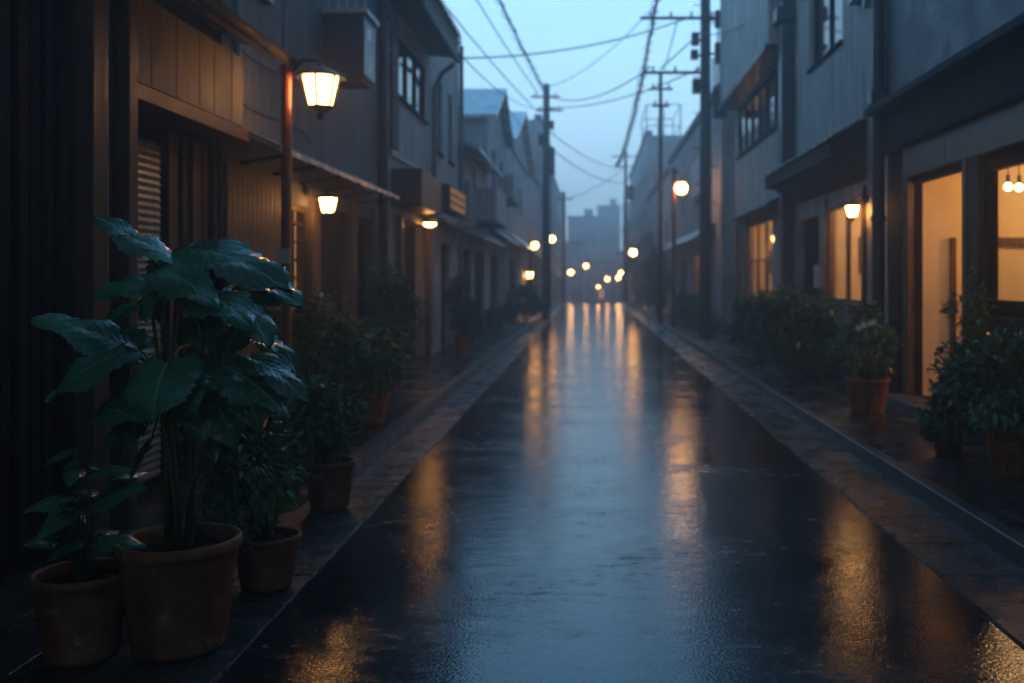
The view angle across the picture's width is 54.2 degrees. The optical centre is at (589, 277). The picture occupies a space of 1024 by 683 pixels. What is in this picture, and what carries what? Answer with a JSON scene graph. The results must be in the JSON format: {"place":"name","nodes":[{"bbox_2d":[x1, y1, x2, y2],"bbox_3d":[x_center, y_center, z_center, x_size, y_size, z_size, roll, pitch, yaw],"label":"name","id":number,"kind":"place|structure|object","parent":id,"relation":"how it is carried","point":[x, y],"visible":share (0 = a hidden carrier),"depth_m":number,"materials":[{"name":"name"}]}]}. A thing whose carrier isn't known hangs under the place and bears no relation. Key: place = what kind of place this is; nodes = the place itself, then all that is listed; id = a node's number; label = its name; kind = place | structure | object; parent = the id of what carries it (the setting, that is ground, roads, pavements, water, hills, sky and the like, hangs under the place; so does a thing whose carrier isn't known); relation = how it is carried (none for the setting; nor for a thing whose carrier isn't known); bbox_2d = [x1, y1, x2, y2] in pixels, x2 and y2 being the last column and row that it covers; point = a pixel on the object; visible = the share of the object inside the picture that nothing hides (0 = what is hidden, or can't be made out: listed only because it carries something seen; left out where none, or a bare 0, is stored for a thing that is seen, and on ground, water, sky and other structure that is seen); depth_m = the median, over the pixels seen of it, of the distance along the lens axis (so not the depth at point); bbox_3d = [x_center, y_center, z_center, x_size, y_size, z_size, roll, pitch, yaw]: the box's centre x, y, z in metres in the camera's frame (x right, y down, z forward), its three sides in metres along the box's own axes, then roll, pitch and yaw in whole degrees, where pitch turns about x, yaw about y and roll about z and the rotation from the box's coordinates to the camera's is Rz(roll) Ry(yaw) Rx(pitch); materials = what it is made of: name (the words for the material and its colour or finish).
{"place":"outdoors","nodes":[
{"label":"outdoors","id":0,"kind":"place"},
{"bbox_2d":[0,0,108,579],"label":"slatted house","id":1,"kind":"structure","parent":0,"point":[54,169],"depth_m":5.20,"materials":[{"name":"brown wood"}]},
{"bbox_2d":[0,302,556,682],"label":"sidewalk","id":2,"kind":"structure","parent":0,"point":[21,659],"depth_m":6.37,"materials":[{"name":"grey concrete"}]},
{"bbox_2d":[21,445,151,667],"bbox_3d":[-1.992,1.077,3.941,0.454,0.819,0.476,0,0,-21],"label":"leafy pot plant","id":3,"kind":"object","parent":2,"relation":"on","point":[79,605],"visible":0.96,"depth_m":3.85,"materials":[{"name":"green plant"}]},
{"bbox_2d":[30,214,308,661],"bbox_3d":[-1.685,0.610,3.997,1.006,1.747,1.152,0,0,-20],"label":"broad leaf plant","id":4,"kind":"object","parent":2,"relation":"on","point":[177,581],"visible":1,"depth_m":3.86,"materials":[{"name":"plant"}]},
{"bbox_2d":[108,0,297,529],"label":"shuttered shop","id":5,"kind":"structure","parent":2,"relation":"on","point":[175,95],"depth_m":6.87,"materials":[{"name":"brown wood"}]},
{"bbox_2d":[160,131,216,470],"bbox_3d":[-3.039,0.165,7.580,0.076,2.430,0.900,0,0,0],"label":"board door","id":6,"kind":"structure","parent":5,"relation":"in","point":[188,174],"depth_m":7.43,"materials":[{"name":"brown wood"}]},
{"bbox_2d":[192,398,313,592],"bbox_3d":[-1.657,0.977,4.804,0.585,1.013,0.683,0,0,0],"label":"leaf plant","id":7,"kind":"object","parent":2,"relation":"on","point":[245,492],"visible":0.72,"depth_m":4.70,"materials":[{"name":"plant"}]},
{"bbox_2d":[266,364,348,460],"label":"dark shrub","id":8,"kind":"object","parent":2,"relation":"on","point":[296,447],"visible":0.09,"depth_m":7.62,"materials":[{"name":"green plant"}]},
{"bbox_2d":[279,0,345,418],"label":"street lamp","id":9,"kind":"object","parent":2,"relation":"on","point":[320,82],"visible":0.86,"depth_m":8.16,"materials":[{"name":"black metal"}]},
{"bbox_2d":[270,280,363,396],"bbox_3d":[-2.601,0.712,9.314,0.951,1.389,1.038,0,0,-18],"label":"olive shrub","id":10,"kind":"object","parent":2,"relation":"on","point":[317,330],"visible":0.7,"depth_m":9.13,"materials":[{"name":"green plant"}]},
{"bbox_2d":[277,371,370,510],"bbox_3d":[-1.720,1.038,6.420,0.593,0.869,0.543,0,0,-17],"label":"leaf plant","id":11,"kind":"object","parent":2,"relation":"on","point":[329,484],"visible":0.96,"depth_m":6.33,"materials":[{"name":"plant"}]},
{"bbox_2d":[322,314,417,424],"bbox_3d":[-2.155,0.869,9.656,0.919,1.058,1.071,0,0,0],"label":"potted plant","id":12,"kind":"object","parent":2,"relation":"on","point":[367,382],"visible":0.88,"depth_m":9.43,"materials":[{"name":"green plant"}]},
{"bbox_2d":[358,248,427,383],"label":"dark shrub","id":13,"kind":"object","parent":2,"relation":"on","point":[393,296],"visible":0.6,"depth_m":12.88,"materials":[{"name":"green plant"}]},
{"bbox_2d":[388,0,460,370],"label":"deep eave house","id":14,"kind":"structure","parent":2,"relation":"on","point":[421,33],"depth_m":16.14,"materials":[{"name":"paint"}]},
{"bbox_2d":[398,36,428,124],"bbox_3d":[-2.918,-3.198,16.300,0.135,0.997,2.580,0,0,0],"label":"window","id":15,"kind":"structure","parent":14,"relation":"in","point":[411,75],"depth_m":16.39,"materials":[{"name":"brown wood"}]},
{"bbox_2d":[423,219,436,226],"bbox_3d":[-2.720,-0.928,16.900,0.240,0.117,0.240,0,0,0],"label":"porch light","id":16,"kind":"object","parent":14,"relation":"attached to","point":[429,223],"visible":0.98,"depth_m":16.81,"materials":[{"name":"white glass"}]},
{"bbox_2d":[442,184,465,217],"bbox_3d":[-2.620,-1.365,17.825,0.550,0.450,2.150,0,0,0],"label":"shop sign","id":17,"kind":"object","parent":14,"relation":"attached to","point":[453,202],"visible":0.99,"depth_m":17.33,"materials":[{"name":"black metal"}]},
{"bbox_2d":[432,36,475,353],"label":"narrow house","id":18,"kind":"structure","parent":2,"relation":"on","point":[448,250],"depth_m":20.60,"materials":[{"name":"paint"}]},
{"bbox_2d":[437,88,444,157],"bbox_3d":[-2.945,-3.074,19.200,0.190,1.447,0.680,0,0,0],"label":"window","id":19,"kind":"structure","parent":18,"relation":"in","point":[440,154],"depth_m":19.44,"materials":[{"name":"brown wood"}]},
{"bbox_2d":[441,244,445,346],"bbox_3d":[-3.015,0.351,20.000,0.110,2.097,1.194,0,0,0],"label":"door","id":20,"kind":"structure","parent":18,"relation":"in","point":[443,302],"depth_m":20.39,"materials":[{"name":"brown wood"}]},
{"bbox_2d":[448,97,454,166],"bbox_3d":[-2.945,-3.074,20.700,0.190,1.447,0.680,0,0,0],"label":"window","id":21,"kind":"structure","parent":18,"relation":"in","point":[452,164],"depth_m":20.94,"materials":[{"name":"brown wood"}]},
{"bbox_2d":[444,266,479,352],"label":"leafy pot plant","id":22,"kind":"object","parent":2,"relation":"on","point":[464,311],"visible":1,"depth_m":18.51,"materials":[{"name":"green plant"}]},
{"bbox_2d":[451,304,484,345],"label":"dark shrub","id":23,"kind":"object","parent":2,"relation":"on","point":[477,326],"visible":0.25,"depth_m":20.63,"materials":[{"name":"green plant"}]},
{"bbox_2d":[464,142,505,328],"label":"plaster house","id":24,"kind":"structure","parent":2,"relation":"on","point":[485,207],"depth_m":24.70,"materials":[{"name":"grey paint"}]},
{"bbox_2d":[464,249,468,302],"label":"door","id":25,"kind":"structure","parent":24,"relation":"in","point":[465,250],"depth_m":24.00,"materials":[{"name":"brown wood"}]},
{"bbox_2d":[464,181,471,221],"bbox_3d":[-2.945,-1.824,23.500,0.190,0.947,1.080,0,0,0],"label":"window","id":26,"kind":"structure","parent":24,"relation":"in","point":[465,183],"depth_m":23.94,"materials":[{"name":"grey metal"}]},
{"bbox_2d":[475,251,481,314],"bbox_3d":[-3.005,0.350,26.200,0.070,2.094,2.394,0,0,0],"label":"door","id":27,"kind":"structure","parent":24,"relation":"in","point":[478,255],"depth_m":26.77,"materials":[{"name":"brown wood"}]},
{"bbox_2d":[479,301,515,331],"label":"green shrub","id":28,"kind":"object","parent":2,"relation":"on","point":[493,322],"visible":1,"depth_m":25.72,"materials":[{"name":"green plant"}]},
{"bbox_2d":[505,112,541,311],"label":"second gabled house","id":29,"kind":"structure","parent":2,"relation":"on","point":[519,159],"depth_m":39.82,"materials":[{"name":"grey concrete"}]},
{"bbox_2d":[510,257,513,290],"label":"window","id":30,"kind":"structure","parent":29,"relation":"in","point":[511,258],"depth_m":38.22,"materials":[{"name":"grey wood"}]},
{"bbox_2d":[502,279,547,320],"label":"green shrub","id":31,"kind":"object","parent":2,"relation":"on","point":[532,306],"visible":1,"depth_m":32.31,"materials":[{"name":"green plant"}]},
{"bbox_2d":[528,239,537,298],"bbox_3d":[-2.250,-0.075,39.750,0.454,2.950,0.314,0,0,45],"label":"street lamp","id":32,"kind":"object","parent":2,"relation":"on","point":[534,244],"visible":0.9,"depth_m":39.75,"materials":[{"name":"black metal"}]},
{"bbox_2d":[554,192,572,302],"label":"utility pole","id":33,"kind":"object","parent":2,"relation":"on","point":[563,252],"visible":0.92,"depth_m":65.90,"materials":[{"name":"concrete"}]},
{"bbox_2d":[443,0,719,250],"label":"sky","id":34,"kind":"structure","parent":0,"point":[598,132],"materials":[{"name":"blue"}]},
{"bbox_2d":[213,303,1023,682],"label":"road","id":35,"kind":"structure","parent":0,"point":[613,493],"depth_m":5.21,"materials":[{"name":"grey asphalt"}]},
{"bbox_2d":[711,28,719,91],"bbox_3d":[4.550,-6.367,30.960,1.458,2.524,2.079,0,0,0],"label":"roof tank","id":36,"kind":"object","parent":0,"point":[715,74],"visible":0.08,"depth_m":30.94,"materials":[{"name":"grey metal"}]},
{"bbox_2d":[631,302,1023,535],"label":"sidewalk","id":37,"kind":"structure","parent":0,"point":[969,476],"depth_m":8.79,"materials":[{"name":"grey concrete"}]},
{"bbox_2d":[630,247,637,305],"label":"street lamp","id":38,"kind":"object","parent":37,"relation":"on","point":[633,251],"visible":1,"depth_m":49.95,"materials":[{"name":"black metal"}]},
{"bbox_2d":[620,226,653,302],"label":"dark tree","id":39,"kind":"object","parent":37,"relation":"on","point":[644,243],"visible":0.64,"depth_m":56.51,"materials":[{"name":"green plant"}]},
{"bbox_2d":[670,168,688,326],"bbox_3d":[2.577,-0.875,28.600,0.511,4.550,0.425,0,0,0],"label":"street lamp","id":40,"kind":"object","parent":37,"relation":"on","point":[680,187],"visible":1,"depth_m":28.64,"materials":[{"name":"black metal"}]},
{"bbox_2d":[640,0,728,333],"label":"utility pole","id":41,"kind":"object","parent":37,"relation":"on","point":[701,85],"visible":0.94,"depth_m":24.87,"materials":[{"name":"concrete"}]},
{"bbox_2d":[459,17,689,58],"bbox_3d":[-0.173,-5.624,23.151,6.295,1.782,0.032,0,0,-32],"label":"overhead cable","id":42,"kind":"object","parent":41,"relation":"attached to","point":[569,48],"visible":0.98,"depth_m":22.94,"materials":[{"name":"rubber"}]},
{"bbox_2d":[549,1,658,86],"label":"overhead cable","id":43,"kind":"object","parent":41,"relation":"attached to","point":[604,54],"visible":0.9,"depth_m":30.84,"materials":[{"name":"rubber"}]},
{"bbox_2d":[546,67,702,107],"bbox_3d":[0.600,-5.773,30.801,0.033,1.087,12.784,0,0,-20],"label":"overhead cable","id":44,"kind":"object","parent":41,"relation":"attached to","point":[625,96],"visible":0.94,"depth_m":29.52,"materials":[{"name":"rubber"}]},
{"bbox_2d":[642,0,660,67],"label":"overhead cable","id":45,"kind":"object","parent":41,"relation":"attached to","point":[647,50],"visible":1,"depth_m":21.16,"materials":[{"name":"rubber"}]},
{"bbox_2d":[676,290,698,322],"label":"green shrub","id":46,"kind":"object","parent":37,"relation":"on","point":[684,299],"visible":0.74,"depth_m":30.78,"materials":[{"name":"green plant"}]},
{"bbox_2d":[663,82,734,328],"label":"alley house","id":47,"kind":"structure","parent":37,"relation":"on","point":[684,159],"depth_m":29.26,"materials":[{"name":"grey concrete"}]},
{"bbox_2d":[681,257,686,306],"bbox_3d":[3.715,0.301,38.500,0.110,2.197,2.994,0,0,0],"label":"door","id":48,"kind":"structure","parent":47,"relation":"in","point":[684,262],"depth_m":39.00,"materials":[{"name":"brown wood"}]},
{"bbox_2d":[694,254,698,297],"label":"window","id":49,"kind":"structure","parent":47,"relation":"in","point":[697,255],"depth_m":33.57,"materials":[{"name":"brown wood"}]},
{"bbox_2d":[684,308,731,331],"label":"green shrub","id":50,"kind":"object","parent":37,"relation":"on","point":[694,321],"visible":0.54,"depth_m":26.05,"materials":[{"name":"green plant"}]},
{"bbox_2d":[718,288,769,355],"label":"green shrub","id":51,"kind":"object","parent":37,"relation":"on","point":[741,311],"visible":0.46,"depth_m":17.66,"materials":[{"name":"green plant"}]},
{"bbox_2d":[717,0,778,325],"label":"strip window house","id":52,"kind":"structure","parent":37,"relation":"on","point":[749,72],"depth_m":21.54,"materials":[{"name":"beige paint"}]},
{"bbox_2d":[736,64,778,159],"bbox_3d":[3.617,-3.484,21.400,0.135,1.227,5.680,0,0,0],"label":"window","id":53,"kind":"structure","parent":52,"relation":"in","point":[759,115],"depth_m":21.34,"materials":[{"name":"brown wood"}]},
{"bbox_2d":[746,217,773,299],"bbox_3d":[3.686,-0.349,21.050,0.272,1.697,3.180,0,0,0],"label":"window","id":54,"kind":"structure","parent":52,"relation":"in","point":[766,222],"depth_m":21.54,"materials":[{"name":"brown wood"}]},
{"bbox_2d":[739,275,845,377],"bbox_3d":[2.904,0.753,14.344,1.525,1.590,1.816,0,0,0],"label":"dark shrub","id":55,"kind":"object","parent":37,"relation":"on","point":[779,309],"visible":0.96,"depth_m":13.99,"materials":[{"name":"green plant"}]},
{"bbox_2d":[762,0,888,392],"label":"canopy house","id":56,"kind":"structure","parent":37,"relation":"on","point":[819,178],"depth_m":15.11,"materials":[{"name":"beige paint"}]},
{"bbox_2d":[805,217,818,347],"bbox_3d":[3.736,0.202,16.375,0.068,2.397,1.644,0,0,0],"label":"door","id":57,"kind":"structure","parent":56,"relation":"in","point":[811,225],"depth_m":16.64,"materials":[{"name":"brown wood"}]},
{"bbox_2d":[806,0,842,73],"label":"window","id":58,"kind":"structure","parent":56,"relation":"in","point":[827,13],"depth_m":15.55,"materials":[{"name":"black glass"}]},
{"bbox_2d":[827,199,861,307],"bbox_3d":[3.616,-0.329,14.050,0.132,1.457,2.080,0,0,0],"label":"window","id":59,"kind":"structure","parent":56,"relation":"in","point":[848,299],"depth_m":14.13,"materials":[{"name":"brown wood"}]},
{"bbox_2d":[843,194,868,221],"bbox_3d":[3.437,-0.909,12.900,0.322,0.371,0.248,0,0,0],"label":"wall lamp","id":60,"kind":"object","parent":56,"relation":"attached to","point":[852,207],"visible":1,"depth_m":12.85,"materials":[{"name":"white glass"}]},
{"bbox_2d":[820,296,904,414],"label":"flowering shrub","id":61,"kind":"object","parent":37,"relation":"on","point":[873,338],"visible":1,"depth_m":10.15,"materials":[{"name":"green plant"}]},
{"bbox_2d":[913,378,972,455],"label":"leafy pot plant","id":62,"kind":"object","parent":37,"relation":"on","point":[945,436],"visible":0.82,"depth_m":7.80,"materials":[{"name":"green plant"}]},
{"bbox_2d":[864,0,1023,431],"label":"corner shop","id":63,"kind":"structure","parent":37,"relation":"on","point":[944,110],"depth_m":10.88,"materials":[{"name":"grey paint"}]},
{"bbox_2d":[982,152,1023,317],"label":"window","id":64,"kind":"structure","parent":63,"relation":"in","point":[993,167],"depth_m":8.98,"materials":[{"name":"brown wood"}]},
{"bbox_2d":[1004,168,1011,189],"bbox_3d":[4.220,-1.062,10.050,0.072,0.356,0.072,0,0,0],"label":"pendant lamp","id":65,"kind":"object","parent":63,"relation":"hanging from","point":[1007,186],"visible":0.98,"depth_m":10.03,"materials":[{"name":"glass"}]},
{"bbox_2d":[1015,165,1022,190],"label":"pendant lamp","id":66,"kind":"object","parent":63,"relation":"hanging from","point":[1018,187],"visible":0.96,"depth_m":9.98,"materials":[{"name":"glass"}]},
{"bbox_2d":[938,259,997,431],"bbox_3d":[3.414,0.618,8.966,0.528,1.571,0.439,0,0,31],"label":"airy shrub","id":67,"kind":"object","parent":37,"relation":"on","point":[979,323],"visible":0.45,"depth_m":8.95,"materials":[{"name":"green plant"}]},
{"bbox_2d":[925,316,1023,475],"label":"leafy pot plant","id":68,"kind":"object","parent":37,"relation":"on","point":[998,400],"visible":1,"depth_m":7.03,"materials":[{"name":"green plant"}]},
{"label":"ground","id":69,"kind":"structure","parent":0,"visible":0},
{"bbox_2d":[151,0,399,364],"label":"grey awning house","id":70,"kind":"structure","parent":69,"relation":"on","point":[340,149],"depth_m":10.87,"materials":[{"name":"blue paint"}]},
{"bbox_2d":[292,204,305,318],"bbox_3d":[-3.100,0.000,10.175,0.160,1.494,0.844,0,0,0],"label":"window","id":71,"kind":"structure","parent":70,"relation":"in","point":[301,224],"depth_m":10.54,"materials":[{"name":"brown wood"}]},
{"bbox_2d":[303,182,340,218],"bbox_3d":[-2.808,-0.812,10.450,0.380,0.394,0.264,0,0,0],"label":"wall lamp","id":72,"kind":"object","parent":70,"relation":"attached to","point":[327,200],"visible":0.98,"depth_m":10.40,"materials":[{"name":"white glass"}]},
{"bbox_2d":[321,213,341,317],"bbox_3d":[-3.115,0.301,11.700,0.110,2.197,1.394,0,0,0],"label":"door","id":73,"kind":"structure","parent":70,"relation":"in","point":[330,228],"depth_m":11.95,"materials":[{"name":"brown wood"}]},
{"bbox_2d":[358,218,364,331],"bbox_3d":[-3.105,0.050,13.175,0.070,1.694,0.844,0,0,0],"label":"door","id":74,"kind":"structure","parent":70,"relation":"in","point":[361,222],"depth_m":13.54,"materials":[{"name":"brown wood"}]},
{"bbox_2d":[79,301,563,682],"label":"kerb","id":75,"kind":"structure","parent":69,"relation":"on","point":[123,661],"depth_m":8.62,"materials":[{"name":"concrete"}]},
{"bbox_2d":[116,303,566,682],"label":"gutter","id":76,"kind":"object","parent":69,"relation":"on","point":[326,535],"visible":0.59,"depth_m":5.89,"materials":[{"name":"concrete"}]},
{"bbox_2d":[530,84,562,317],"bbox_3d":[-1.600,-2.850,36.930,1.200,8.700,0.480,0,0,0],"label":"utility pole","id":77,"kind":"object","parent":76,"relation":"on","point":[548,155],"visible":0.94,"depth_m":36.87,"materials":[{"name":"concrete"}]},
{"bbox_2d":[447,7,533,107],"bbox_3d":[-3.949,-7.227,17.399,0.054,1.980,38.978,0,0,5],"label":"overhead cable","id":78,"kind":"object","parent":77,"relation":"attached to","point":[486,55],"visible":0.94,"depth_m":27.84,"materials":[{"name":"rubber"}]},
{"bbox_2d":[459,53,536,108],"bbox_3d":[-2.275,-5.575,29.251,0.027,1.377,15.146,0,0,4],"label":"overhead cable","id":79,"kind":"object","parent":77,"relation":"attached to","point":[492,85],"visible":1,"depth_m":25.65,"materials":[{"name":"rubber"}]},
{"bbox_2d":[476,0,538,93],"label":"overhead cable","id":80,"kind":"object","parent":77,"relation":"attached to","point":[504,43],"visible":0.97,"depth_m":28.23,"materials":[{"name":"rubber"}]},
{"bbox_2d":[495,0,547,94],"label":"overhead cable","id":81,"kind":"object","parent":77,"relation":"attached to","point":[517,38],"visible":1,"depth_m":28.54,"materials":[{"name":"rubber"}]},
{"bbox_2d":[546,67,650,100],"bbox_3d":[-0.060,-5.994,30.802,0.033,1.544,12.403,0,0,-15],"label":"overhead cable","id":82,"kind":"object","parent":77,"relation":"attached to","point":[603,93],"visible":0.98,"depth_m":29.08,"materials":[{"name":"rubber"}]},
{"bbox_2d":[464,89,521,320],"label":"gabled house","id":83,"kind":"structure","parent":69,"relation":"on","point":[487,125],"depth_m":30.50,"materials":[{"name":"grey concrete"}]},
{"bbox_2d":[490,255,495,314],"bbox_3d":[-3.015,0.351,30.200,0.110,2.097,2.394,0,0,0],"label":"door","id":84,"kind":"structure","parent":83,"relation":"in","point":[492,260],"depth_m":30.66,"materials":[{"name":"brown wood"}]},
{"bbox_2d":[527,174,541,301],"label":"townhouse","id":85,"kind":"structure","parent":69,"relation":"on","point":[533,186],"depth_m":51.10,"materials":[{"name":"grey concrete"}]},
{"bbox_2d":[528,114,559,301],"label":"apartment building","id":86,"kind":"structure","parent":69,"relation":"on","point":[535,125],"depth_m":58.33,"materials":[{"name":"grey concrete"}]},
{"bbox_2d":[553,176,568,301],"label":"apartment building","id":87,"kind":"structure","parent":69,"relation":"on","point":[557,255],"depth_m":88.83,"materials":[{"name":"grey concrete"}]},
{"bbox_2d":[553,280,557,301],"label":"window","id":88,"kind":"structure","parent":87,"relation":"in","point":[555,282],"depth_m":86.86,"materials":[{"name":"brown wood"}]},
{"bbox_2d":[565,242,584,302],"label":"end building","id":89,"kind":"structure","parent":69,"relation":"on","point":[574,254],"depth_m":122.00,"materials":[{"name":"grey concrete"}]},
{"bbox_2d":[571,288,579,299],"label":"window","id":90,"kind":"structure","parent":89,"relation":"in","point":[575,292],"depth_m":121.96,"materials":[{"name":"grey glass"}]},
{"bbox_2d":[571,266,579,277],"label":"window","id":91,"kind":"structure","parent":89,"relation":"in","point":[576,269],"depth_m":121.96,"materials":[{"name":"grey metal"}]},
{"bbox_2d":[567,209,597,302],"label":"end building","id":92,"kind":"structure","parent":69,"relation":"on","point":[584,228],"depth_m":158.00,"materials":[{"name":"grey concrete"}]},
{"bbox_2d":[584,260,617,302],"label":"end building","id":93,"kind":"structure","parent":69,"relation":"on","point":[597,272],"depth_m":124.00,"materials":[{"name":"grey concrete"}]},
{"bbox_2d":[597,199,620,259],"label":"end building","id":94,"kind":"structure","parent":69,"relation":"on","point":[608,232],"depth_m":161.00,"materials":[{"name":"grey concrete"}]},
{"bbox_2d":[616,251,622,302],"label":"end building","id":95,"kind":"structure","parent":69,"relation":"on","point":[619,257],"depth_m":128.00,"materials":[{"name":"grey concrete"}]},
{"bbox_2d":[617,220,629,301],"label":"townhouse","id":96,"kind":"structure","parent":69,"relation":"on","point":[628,230],"depth_m":95.57,"materials":[{"name":"grey concrete"}]},
{"bbox_2d":[622,202,629,226],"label":"end building","id":97,"kind":"structure","parent":69,"relation":"on","point":[628,211],"depth_m":150.00,"materials":[{"name":"grey metal"}]},
{"bbox_2d":[623,104,682,301],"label":"tall building","id":98,"kind":"structure","parent":69,"relation":"on","point":[643,177],"depth_m":65.98,"materials":[{"name":"grey concrete"}]},
{"bbox_2d":[643,168,669,308],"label":"townhouse","id":99,"kind":"structure","parent":69,"relation":"on","point":[652,198],"depth_m":48.76,"materials":[{"name":"grey concrete"}]},
{"bbox_2d":[650,74,672,324],"bbox_3d":[2.100,-2.350,29.565,0.700,7.500,0.220,0,0,0],"label":"utility pole","id":100,"kind":"object","parent":69,"relation":"on","point":[660,247],"visible":0.94,"depth_m":29.55,"materials":[{"name":"concrete"}]},
{"bbox_2d":[619,303,1023,646],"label":"gutter","id":101,"kind":"object","parent":69,"relation":"on","point":[985,580],"visible":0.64,"depth_m":6.34,"materials":[{"name":"concrete"}]},
{"bbox_2d":[612,150,639,302],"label":"utility pole","id":102,"kind":"object","parent":101,"relation":"on","point":[628,192],"visible":0.84,"depth_m":59.91,"materials":[{"name":"concrete"}]},
{"bbox_2d":[615,65,648,165],"bbox_3d":[1.479,-5.985,42.300,0.227,1.750,35.012,0,0,0],"label":"overhead cable","id":103,"kind":"object","parent":102,"relation":"attached to","point":[636,99],"visible":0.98,"depth_m":32.04,"materials":[{"name":"rubber"}]},
{"bbox_2d":[623,301,1023,568],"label":"kerb","id":104,"kind":"structure","parent":69,"relation":"on","point":[1002,539],"depth_m":7.22,"materials":[{"name":"concrete"}]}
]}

